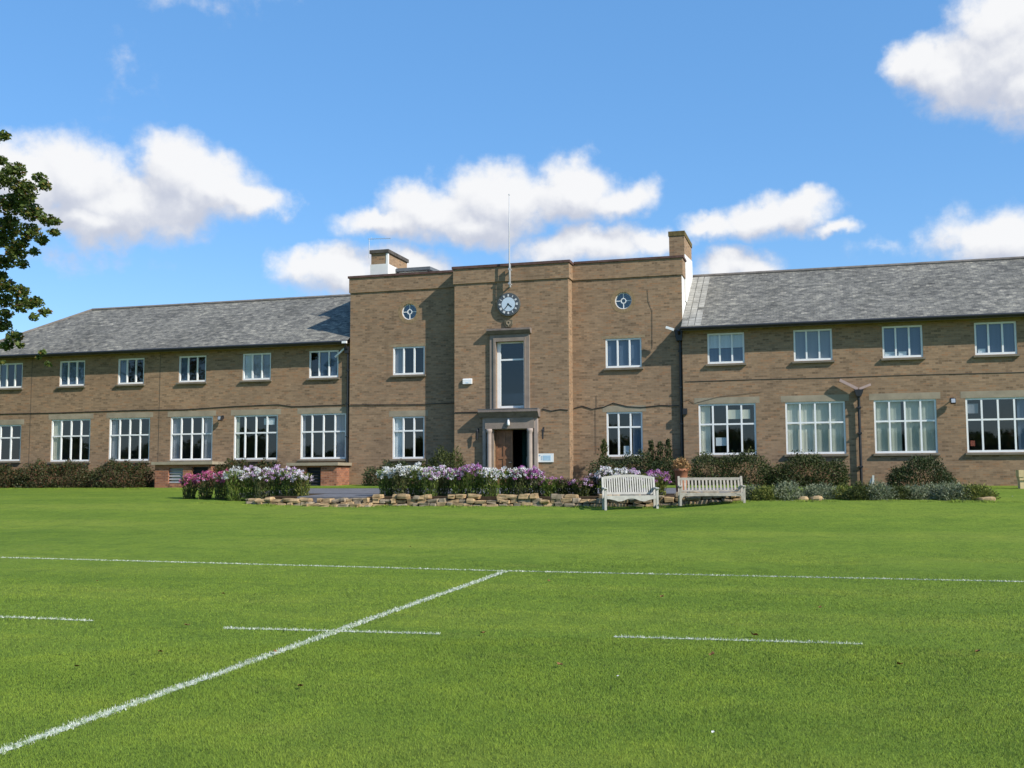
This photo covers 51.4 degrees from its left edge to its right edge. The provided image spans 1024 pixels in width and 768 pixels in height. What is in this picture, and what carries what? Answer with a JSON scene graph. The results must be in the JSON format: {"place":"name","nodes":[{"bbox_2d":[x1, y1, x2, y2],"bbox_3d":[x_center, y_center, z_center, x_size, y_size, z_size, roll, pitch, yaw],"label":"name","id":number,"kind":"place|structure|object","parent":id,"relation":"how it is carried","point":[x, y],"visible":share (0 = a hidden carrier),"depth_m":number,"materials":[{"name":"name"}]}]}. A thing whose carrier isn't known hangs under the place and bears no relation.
{"place":"outdoors","nodes":[
{"label":"outdoors","id":0,"kind":"place"},
{"bbox_2d":[265,494,318,498],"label":"soil","id":1,"kind":"structure","parent":0,"point":[279,497],"depth_m":37.33,"materials":[{"name":"brown soil"}]},
{"bbox_2d":[279,466,298,495],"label":"flowering plant","id":2,"kind":"object","parent":1,"relation":"on","point":[287,475],"visible":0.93,"depth_m":37.82,"materials":[{"name":"green plant"}]},
{"bbox_2d":[290,469,313,495],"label":"flowering plant","id":3,"kind":"object","parent":1,"relation":"on","point":[303,479],"visible":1,"depth_m":37.59,"materials":[{"name":"green plant"}]},
{"bbox_2d":[297,494,373,502],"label":"path","id":4,"kind":"structure","parent":0,"point":[335,496],"depth_m":37.02,"materials":[{"name":"grey asphalt"}]},
{"bbox_2d":[240,488,740,497],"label":"path","id":5,"kind":"structure","parent":0,"point":[371,490],"depth_m":40.06,"materials":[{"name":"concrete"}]},
{"bbox_2d":[263,484,753,489],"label":"turf verge","id":6,"kind":"structure","parent":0,"point":[360,486],"depth_m":43.88,"materials":[{"name":"green plant"}]},
{"bbox_2d":[652,441,668,484],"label":"conifer spire","id":7,"kind":"structure","parent":6,"relation":"on","point":[658,446],"depth_m":43.33,"materials":[{"name":"green plant"}]},
{"bbox_2d":[662,439,674,482],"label":"conifer spire","id":8,"kind":"structure","parent":6,"relation":"on","point":[668,450],"depth_m":43.23,"materials":[{"name":"green plant"}]},
{"bbox_2d":[0,486,1023,767],"bbox_3d":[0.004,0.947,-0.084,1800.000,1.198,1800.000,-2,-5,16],"label":"lawn","id":9,"kind":"structure","parent":0,"point":[158,526],"depth_m":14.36,"materials":[{"name":"green plant"}]},
{"bbox_2d":[0,463,29,487],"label":"hedge","id":10,"kind":"object","parent":9,"relation":"on","point":[4,469],"visible":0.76,"depth_m":51.57,"materials":[{"name":"green plant"}]},
{"bbox_2d":[0,129,62,366],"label":"broadleaf tree","id":11,"kind":"object","parent":9,"relation":"on","point":[25,194],"visible":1,"depth_m":38.84,"materials":[{"name":"green plant"}]},
{"bbox_2d":[0,615,92,620],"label":"pitch line","id":12,"kind":"object","parent":9,"relation":"on","point":[34,617],"visible":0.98,"depth_m":11.90,"materials":[{"name":"paint"}]},
{"bbox_2d":[10,458,99,487],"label":"hedge","id":13,"kind":"object","parent":9,"relation":"on","point":[57,471],"visible":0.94,"depth_m":50.78,"materials":[{"name":"green plant"}]},
{"bbox_2d":[88,458,154,487],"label":"hedge","id":14,"kind":"object","parent":9,"relation":"on","point":[127,467],"visible":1,"depth_m":49.60,"materials":[{"name":"green plant"}]},
{"bbox_2d":[178,473,197,498],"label":"flowering plant","id":15,"kind":"object","parent":9,"relation":"on","point":[190,480],"visible":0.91,"depth_m":39.93,"materials":[{"name":"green plant"}]},
{"bbox_2d":[151,461,227,487],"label":"brick bunker","id":16,"kind":"object","parent":9,"relation":"on","point":[169,474],"visible":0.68,"depth_m":48.77,"materials":[{"name":"brick"}]},
{"bbox_2d":[195,470,214,498],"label":"flowering plant","id":17,"kind":"object","parent":9,"relation":"on","point":[203,488],"visible":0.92,"depth_m":39.55,"materials":[{"name":"green plant"}]},
{"bbox_2d":[211,469,232,499],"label":"flowering plant","id":18,"kind":"object","parent":9,"relation":"on","point":[221,489],"visible":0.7,"depth_m":39.09,"materials":[{"name":"green plant"}]},
{"bbox_2d":[221,465,246,500],"bbox_3d":[-10.093,3.629,38.667,0.901,1.340,0.843,2,-5,-21],"label":"flowering plant","id":19,"kind":"object","parent":9,"relation":"on","point":[229,477],"visible":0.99,"depth_m":38.56,"materials":[{"name":"green plant"}]},
{"bbox_2d":[204,457,281,487],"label":"hedge","id":20,"kind":"object","parent":9,"relation":"on","point":[231,463],"visible":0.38,"depth_m":48.24,"materials":[{"name":"green plant"}]},
{"bbox_2d":[239,465,257,500],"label":"flowering plant","id":21,"kind":"object","parent":9,"relation":"on","point":[246,492],"visible":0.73,"depth_m":38.57,"materials":[{"name":"green plant"}]},
{"bbox_2d":[0,570,507,754],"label":"pitch line","id":22,"kind":"object","parent":9,"relation":"on","point":[56,731],"visible":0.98,"depth_m":8.40,"materials":[{"name":"paint"}]},
{"bbox_2d":[252,467,274,498],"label":"flowering plant","id":23,"kind":"object","parent":9,"relation":"on","point":[258,487],"visible":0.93,"depth_m":38.13,"materials":[{"name":"green plant"}]},
{"bbox_2d":[266,464,286,495],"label":"flowering plant","id":24,"kind":"object","parent":9,"relation":"on","point":[277,488],"visible":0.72,"depth_m":38.21,"materials":[{"name":"green plant"}]},
{"bbox_2d":[245,497,312,504],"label":"stone wall","id":25,"kind":"structure","parent":9,"relation":"on","point":[267,500],"depth_m":36.99,"materials":[{"name":"beige stone"}]},
{"bbox_2d":[286,462,351,485],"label":"brick bunker","id":26,"kind":"object","parent":9,"relation":"on","point":[330,473],"visible":0.62,"depth_m":46.82,"materials":[{"name":"brick"}]},
{"bbox_2d":[288,497,371,505],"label":"stone wall","id":27,"kind":"structure","parent":9,"relation":"on","point":[330,501],"depth_m":36.30,"materials":[{"name":"beige stone"}]},
{"bbox_2d":[223,626,440,634],"bbox_3d":[-1.859,2.506,10.856,2.343,0.028,0.130,-1,-5,12],"label":"pitch line","id":28,"kind":"object","parent":9,"relation":"on","point":[345,630],"visible":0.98,"depth_m":10.86,"materials":[{"name":"paint"}]},
{"bbox_2d":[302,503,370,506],"bbox_3d":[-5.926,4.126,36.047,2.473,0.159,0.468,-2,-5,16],"label":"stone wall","id":29,"kind":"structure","parent":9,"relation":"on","point":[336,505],"depth_m":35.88,"materials":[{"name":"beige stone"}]},
{"bbox_2d":[361,458,440,485],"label":"shrub","id":30,"kind":"object","parent":9,"relation":"on","point":[373,481],"visible":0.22,"depth_m":45.86,"materials":[{"name":"green plant"}]},
{"bbox_2d":[418,445,471,485],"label":"shrub","id":31,"kind":"object","parent":9,"relation":"on","point":[451,457],"visible":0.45,"depth_m":44.42,"materials":[{"name":"green plant"}]},
{"bbox_2d":[362,493,608,506],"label":"stone wall","id":32,"kind":"structure","parent":9,"relation":"on","point":[558,500],"depth_m":34.78,"materials":[{"name":"beige stone"}]},
{"bbox_2d":[0,230,1023,486],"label":"school building","id":33,"kind":"structure","parent":9,"relation":"on","point":[866,372],"depth_m":45.43,"materials":[{"name":"brick"}]},
{"bbox_2d":[0,419,23,462],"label":"window","id":34,"kind":"structure","parent":33,"relation":"in","point":[15,422],"depth_m":53.24,"materials":[{"name":"white paint"}]},
{"bbox_2d":[0,360,25,389],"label":"window","id":35,"kind":"structure","parent":33,"relation":"in","point":[4,369],"depth_m":53.61,"materials":[{"name":"white paint"}]},
{"bbox_2d":[47,413,93,463],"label":"window","id":36,"kind":"structure","parent":33,"relation":"in","point":[57,436],"depth_m":52.40,"materials":[{"name":"white paint"}]},
{"bbox_2d":[56,358,87,387],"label":"window","id":37,"kind":"structure","parent":33,"relation":"in","point":[73,370],"depth_m":52.62,"materials":[{"name":"white paint"}]},
{"bbox_2d":[106,412,152,462],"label":"window","id":38,"kind":"structure","parent":33,"relation":"in","point":[114,417],"depth_m":51.44,"materials":[{"name":"white paint"}]},
{"bbox_2d":[115,355,146,386],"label":"window","id":39,"kind":"structure","parent":33,"relation":"in","point":[123,365],"depth_m":51.70,"materials":[{"name":"white paint"}]},
{"bbox_2d":[167,410,215,461],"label":"window","id":40,"kind":"structure","parent":33,"relation":"in","point":[176,439],"depth_m":50.41,"materials":[{"name":"white paint"}]},
{"bbox_2d":[176,353,208,384],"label":"window","id":41,"kind":"structure","parent":33,"relation":"in","point":[184,372],"depth_m":50.78,"materials":[{"name":"white paint"}]},
{"bbox_2d":[231,409,280,461],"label":"window","id":42,"kind":"structure","parent":33,"relation":"in","point":[256,413],"depth_m":49.52,"materials":[{"name":"white paint"}]},
{"bbox_2d":[240,350,273,381],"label":"window","id":43,"kind":"structure","parent":33,"relation":"in","point":[261,374],"depth_m":49.81,"materials":[{"name":"glass"}]},
{"bbox_2d":[297,407,345,460],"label":"window","id":44,"kind":"structure","parent":33,"relation":"in","point":[339,433],"depth_m":48.46,"materials":[{"name":"white paint"}]},
{"bbox_2d":[306,347,341,379],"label":"window","id":45,"kind":"structure","parent":33,"relation":"in","point":[331,369],"depth_m":48.82,"materials":[{"name":"blue glass"}]},
{"bbox_2d":[389,410,427,460],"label":"window","id":46,"kind":"structure","parent":33,"relation":"in","point":[399,430],"depth_m":47.26,"materials":[{"name":"white paint"}]},
{"bbox_2d":[390,343,427,376],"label":"window","id":47,"kind":"structure","parent":33,"relation":"in","point":[398,349],"depth_m":47.54,"materials":[{"name":"white paint"}]},
{"bbox_2d":[398,300,419,322],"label":"round window","id":48,"kind":"structure","parent":33,"relation":"in","point":[409,302],"depth_m":47.63,"materials":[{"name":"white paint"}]},
{"bbox_2d":[496,430,512,484],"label":"door","id":49,"kind":"structure","parent":33,"relation":"in","point":[504,438],"depth_m":45.29,"materials":[{"name":"brown wood"}]},
{"bbox_2d":[497,293,520,315],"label":"clock","id":50,"kind":"object","parent":33,"relation":"attached to","point":[508,304],"depth_m":45.42,"materials":[{"name":"white paint"}]},
{"bbox_2d":[486,327,531,408],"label":"window","id":51,"kind":"structure","parent":33,"relation":"in","point":[502,335],"depth_m":45.33,"materials":[{"name":"white paint"}]},
{"bbox_2d":[522,431,526,480],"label":"door","id":52,"kind":"structure","parent":33,"relation":"in","point":[524,433],"depth_m":45.56,"materials":[{"name":"brown paint"}]},
{"bbox_2d":[538,453,553,461],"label":"wall sign","id":53,"kind":"object","parent":33,"relation":"attached to","point":[546,457],"visible":1,"depth_m":44.51,"materials":[{"name":"white paint"}]},
{"bbox_2d":[602,335,644,370],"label":"window","id":54,"kind":"structure","parent":33,"relation":"in","point":[629,352],"depth_m":44.83,"materials":[{"name":"glass"}]},
{"bbox_2d":[611,288,635,312],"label":"round window","id":55,"kind":"structure","parent":33,"relation":"in","point":[613,301],"depth_m":44.95,"materials":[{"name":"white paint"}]},
{"bbox_2d":[602,405,645,458],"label":"window","id":56,"kind":"structure","parent":33,"relation":"in","point":[637,426],"depth_m":44.47,"materials":[{"name":"white paint"}]},
{"bbox_2d":[703,329,747,365],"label":"window","id":57,"kind":"structure","parent":33,"relation":"in","point":[723,338],"depth_m":43.44,"materials":[{"name":"glass"}]},
{"bbox_2d":[694,396,759,457],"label":"window","id":58,"kind":"structure","parent":33,"relation":"in","point":[704,406],"depth_m":43.21,"materials":[{"name":"white paint"}]},
{"bbox_2d":[789,325,835,363],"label":"window","id":59,"kind":"structure","parent":33,"relation":"in","point":[806,343],"depth_m":42.51,"materials":[{"name":"blue glass"}]},
{"bbox_2d":[781,394,848,456],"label":"window","id":60,"kind":"structure","parent":33,"relation":"in","point":[811,424],"depth_m":42.23,"materials":[{"name":"white paint"}]},
{"bbox_2d":[877,322,925,360],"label":"window","id":61,"kind":"structure","parent":33,"relation":"in","point":[891,333],"depth_m":41.56,"materials":[{"name":"blue glass"}]},
{"bbox_2d":[869,392,939,455],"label":"window","id":62,"kind":"structure","parent":33,"relation":"in","point":[920,416],"depth_m":41.28,"materials":[{"name":"white paint"}]},
{"bbox_2d":[960,390,1023,454],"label":"window","id":63,"kind":"structure","parent":33,"relation":"in","point":[1003,394],"depth_m":40.31,"materials":[{"name":"white paint"}]},
{"bbox_2d":[969,318,1020,357],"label":"window","id":64,"kind":"structure","parent":33,"relation":"in","point":[991,340],"depth_m":40.65,"materials":[{"name":"glass"}]},
{"bbox_2d":[1,557,1023,581],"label":"pitch line","id":65,"kind":"object","parent":9,"relation":"on","point":[514,570],"visible":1,"depth_m":17.62,"materials":[{"name":"paint"}]},
{"bbox_2d":[601,474,658,509],"bbox_3d":[3.625,3.327,32.773,1.680,1.085,0.779,0,-5,-3],"label":"garden bench","id":66,"kind":"object","parent":9,"relation":"on","point":[616,495],"visible":0.98,"depth_m":32.98,"materials":[{"name":"white wood"}]},
{"bbox_2d":[585,449,689,484],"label":"shrub","id":67,"kind":"object","parent":9,"relation":"on","point":[652,463],"visible":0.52,"depth_m":43.00,"materials":[{"name":"green plant"}]},
{"bbox_2d":[607,488,740,506],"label":"stone wall","id":68,"kind":"structure","parent":9,"relation":"on","point":[666,501],"depth_m":33.24,"materials":[{"name":"beige stone"}]},
{"bbox_2d":[677,476,745,505],"bbox_3d":[6.039,3.238,32.285,1.979,0.890,0.750,-1,-5,4],"label":"garden bench","id":69,"kind":"object","parent":9,"relation":"on","point":[742,494],"visible":0.98,"depth_m":32.49,"materials":[{"name":"white wood"}]},
{"bbox_2d":[687,446,778,486],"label":"hedge","id":70,"kind":"object","parent":9,"relation":"on","point":[732,461],"visible":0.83,"depth_m":41.76,"materials":[{"name":"green plant"}]},
{"bbox_2d":[614,634,862,644],"bbox_3d":[2.114,2.427,10.135,2.341,0.028,0.121,-1,-5,13],"label":"pitch line","id":71,"kind":"object","parent":9,"relation":"on","point":[691,638],"visible":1,"depth_m":10.13,"materials":[{"name":"paint"}]},
{"bbox_2d":[747,484,784,500],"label":"cushion plant","id":72,"kind":"object","parent":9,"relation":"on","point":[763,492],"visible":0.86,"depth_m":32.61,"materials":[{"name":"green plant"}]},
{"bbox_2d":[766,480,804,500],"bbox_3d":[8.393,3.318,32.705,1.292,0.826,1.174,-2,-5,16],"label":"cushion plant","id":73,"kind":"object","parent":9,"relation":"on","point":[795,495],"visible":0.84,"depth_m":32.48,"materials":[{"name":"green plant"}]},
{"bbox_2d":[768,450,851,486],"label":"hedge","id":74,"kind":"object","parent":9,"relation":"on","point":[833,466],"visible":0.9,"depth_m":40.84,"materials":[{"name":"green plant"}]},
{"bbox_2d":[799,481,842,499],"bbox_3d":[9.553,3.360,32.855,1.571,0.726,1.173,-2,-5,16],"label":"cushion plant","id":75,"kind":"object","parent":9,"relation":"on","point":[816,489],"visible":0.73,"depth_m":32.69,"materials":[{"name":"green plant"}]},
{"bbox_2d":[826,481,853,498],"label":"cushion plant","id":76,"kind":"object","parent":9,"relation":"on","point":[842,489],"visible":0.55,"depth_m":32.50,"materials":[{"name":"green plant"}]},
{"bbox_2d":[840,480,878,499],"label":"cushion plant","id":77,"kind":"object","parent":9,"relation":"on","point":[854,495],"visible":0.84,"depth_m":31.91,"materials":[{"name":"green plant"}]},
{"bbox_2d":[863,478,899,499],"bbox_3d":[11.017,3.235,31.939,1.303,0.875,1.203,-2,-5,16],"label":"cushion plant","id":78,"kind":"object","parent":9,"relation":"on","point":[881,490],"visible":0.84,"depth_m":31.67,"materials":[{"name":"green plant"}]},
{"bbox_2d":[881,482,915,499],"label":"cushion plant","id":79,"kind":"object","parent":9,"relation":"on","point":[899,488],"visible":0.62,"depth_m":31.71,"materials":[{"name":"green plant"}]},
{"bbox_2d":[897,482,933,499],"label":"cushion plant","id":80,"kind":"object","parent":9,"relation":"on","point":[918,489],"visible":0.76,"depth_m":31.70,"materials":[{"name":"green plant"}]},
{"bbox_2d":[885,453,958,486],"bbox_3d":[15.262,3.241,39.804,2.652,1.290,1.918,-2,-5,16],"label":"shrub","id":81,"kind":"object","parent":9,"relation":"on","point":[902,473],"visible":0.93,"depth_m":39.45,"materials":[{"name":"green plant"}]},
{"bbox_2d":[915,481,953,499],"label":"cushion plant","id":82,"kind":"object","parent":9,"relation":"on","point":[929,487],"visible":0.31,"depth_m":31.92,"materials":[{"name":"green plant"}]},
{"bbox_2d":[931,481,975,500],"bbox_3d":[13.039,3.198,31.533,1.360,0.754,1.145,-2,-5,16],"label":"cushion plant","id":83,"kind":"object","parent":9,"relation":"on","point":[950,488],"visible":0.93,"depth_m":31.30,"materials":[{"name":"green plant"}]},
{"bbox_2d":[950,481,1000,500],"bbox_3d":[13.669,3.222,31.439,1.441,0.798,1.240,0,-5,-5],"label":"cushion plant","id":84,"kind":"object","parent":9,"relation":"on","point":[978,490],"visible":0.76,"depth_m":31.18,"materials":[{"name":"green plant"}]},
{"bbox_2d":[1016,470,1023,488],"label":"timber seat","id":85,"kind":"object","parent":9,"relation":"on","point":[1020,475],"visible":0.86,"depth_m":37.13,"materials":[{"name":"beige wood"}]},
{"bbox_2d":[0,0,1023,339],"label":"sky","id":86,"kind":"structure","parent":0,"point":[190,151],"materials":[{"name":"blue"}]},
{"bbox_2d":[366,494,736,502],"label":"soil","id":87,"kind":"structure","parent":0,"point":[543,497],"depth_m":35.16,"materials":[{"name":"brown soil"}]},
{"bbox_2d":[376,466,396,495],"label":"flowering plant","id":88,"kind":"object","parent":87,"relation":"on","point":[382,474],"visible":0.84,"depth_m":36.89,"materials":[{"name":"green plant"}]},
{"bbox_2d":[388,463,412,493],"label":"flowering plant","id":89,"kind":"object","parent":87,"relation":"on","point":[400,471],"visible":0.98,"depth_m":36.55,"materials":[{"name":"green plant"}]},
{"bbox_2d":[405,462,426,495],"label":"flowering plant","id":90,"kind":"object","parent":87,"relation":"on","point":[416,488],"visible":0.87,"depth_m":36.58,"materials":[{"name":"green plant"}]},
{"bbox_2d":[419,466,440,495],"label":"flowering plant","id":91,"kind":"object","parent":87,"relation":"on","point":[429,481],"visible":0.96,"depth_m":36.13,"materials":[{"name":"green plant"}]},
{"bbox_2d":[434,465,452,495],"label":"flowering plant","id":92,"kind":"object","parent":87,"relation":"on","point":[442,488],"visible":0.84,"depth_m":36.33,"materials":[{"name":"green plant"}]},
{"bbox_2d":[447,468,466,494],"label":"flowering plant","id":93,"kind":"object","parent":87,"relation":"on","point":[456,486],"visible":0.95,"depth_m":35.99,"materials":[{"name":"green plant"}]},
{"bbox_2d":[457,463,482,495],"bbox_3d":[-1.365,3.250,35.963,1.017,1.214,0.888,-2,-5,16],"label":"flowering plant","id":94,"kind":"object","parent":87,"relation":"on","point":[475,480],"visible":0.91,"depth_m":35.80,"materials":[{"name":"green plant"}]},
{"bbox_2d":[477,467,503,495],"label":"flowering plant","id":95,"kind":"object","parent":87,"relation":"on","point":[491,485],"visible":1,"depth_m":35.54,"materials":[{"name":"green plant"}]},
{"bbox_2d":[497,466,515,494],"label":"flowering plant","id":96,"kind":"object","parent":87,"relation":"on","point":[504,487],"visible":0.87,"depth_m":35.62,"materials":[{"name":"green plant"}]},
{"bbox_2d":[509,465,533,494],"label":"flowering plant","id":97,"kind":"object","parent":87,"relation":"on","point":[519,474],"visible":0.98,"depth_m":35.34,"materials":[{"name":"green plant"}]},
{"bbox_2d":[525,467,544,495],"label":"flowering plant","id":98,"kind":"object","parent":87,"relation":"on","point":[536,474],"visible":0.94,"depth_m":35.32,"materials":[{"name":"green plant"}]},
{"bbox_2d":[538,476,559,495],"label":"flowering plant","id":99,"kind":"object","parent":87,"relation":"on","point":[549,488],"visible":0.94,"depth_m":35.08,"materials":[{"name":"green plant"}]},
{"bbox_2d":[552,477,577,495],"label":"flowering plant","id":100,"kind":"object","parent":87,"relation":"on","point":[564,489],"visible":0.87,"depth_m":35.01,"materials":[{"name":"green plant"}]},
{"bbox_2d":[570,477,593,495],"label":"flowering plant","id":101,"kind":"object","parent":87,"relation":"on","point":[581,487],"visible":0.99,"depth_m":34.78,"materials":[{"name":"green plant"}]},
{"bbox_2d":[585,473,599,495],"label":"flowering plant","id":102,"kind":"object","parent":87,"relation":"on","point":[593,491],"visible":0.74,"depth_m":35.12,"materials":[{"name":"green plant"}]},
{"bbox_2d":[595,466,615,493],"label":"flowering plant","id":103,"kind":"object","parent":87,"relation":"on","point":[603,473],"visible":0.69,"depth_m":34.82,"materials":[{"name":"white plant"}]},
{"bbox_2d":[608,467,632,491],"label":"flowering plant","id":104,"kind":"object","parent":87,"relation":"on","point":[624,471],"visible":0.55,"depth_m":34.73,"materials":[{"name":"white plant"}]},
{"bbox_2d":[642,470,671,495],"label":"flowering plant","id":105,"kind":"object","parent":87,"relation":"on","point":[661,479],"visible":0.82,"depth_m":33.90,"materials":[{"name":"purple plant"}]},
{"bbox_2d":[673,468,688,491],"bbox_3d":[5.545,3.201,34.894,0.500,0.863,0.500,-2,-5,16],"label":"plant pot","id":106,"kind":"object","parent":87,"relation":"on","point":[681,472],"visible":0.69,"depth_m":34.74,"materials":[{"name":"ceramic"}]},
{"bbox_2d":[671,457,691,469],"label":"potted plant","id":107,"kind":"object","parent":106,"relation":"in","point":[678,463],"visible":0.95,"depth_m":34.85,"materials":[{"name":"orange plant"}]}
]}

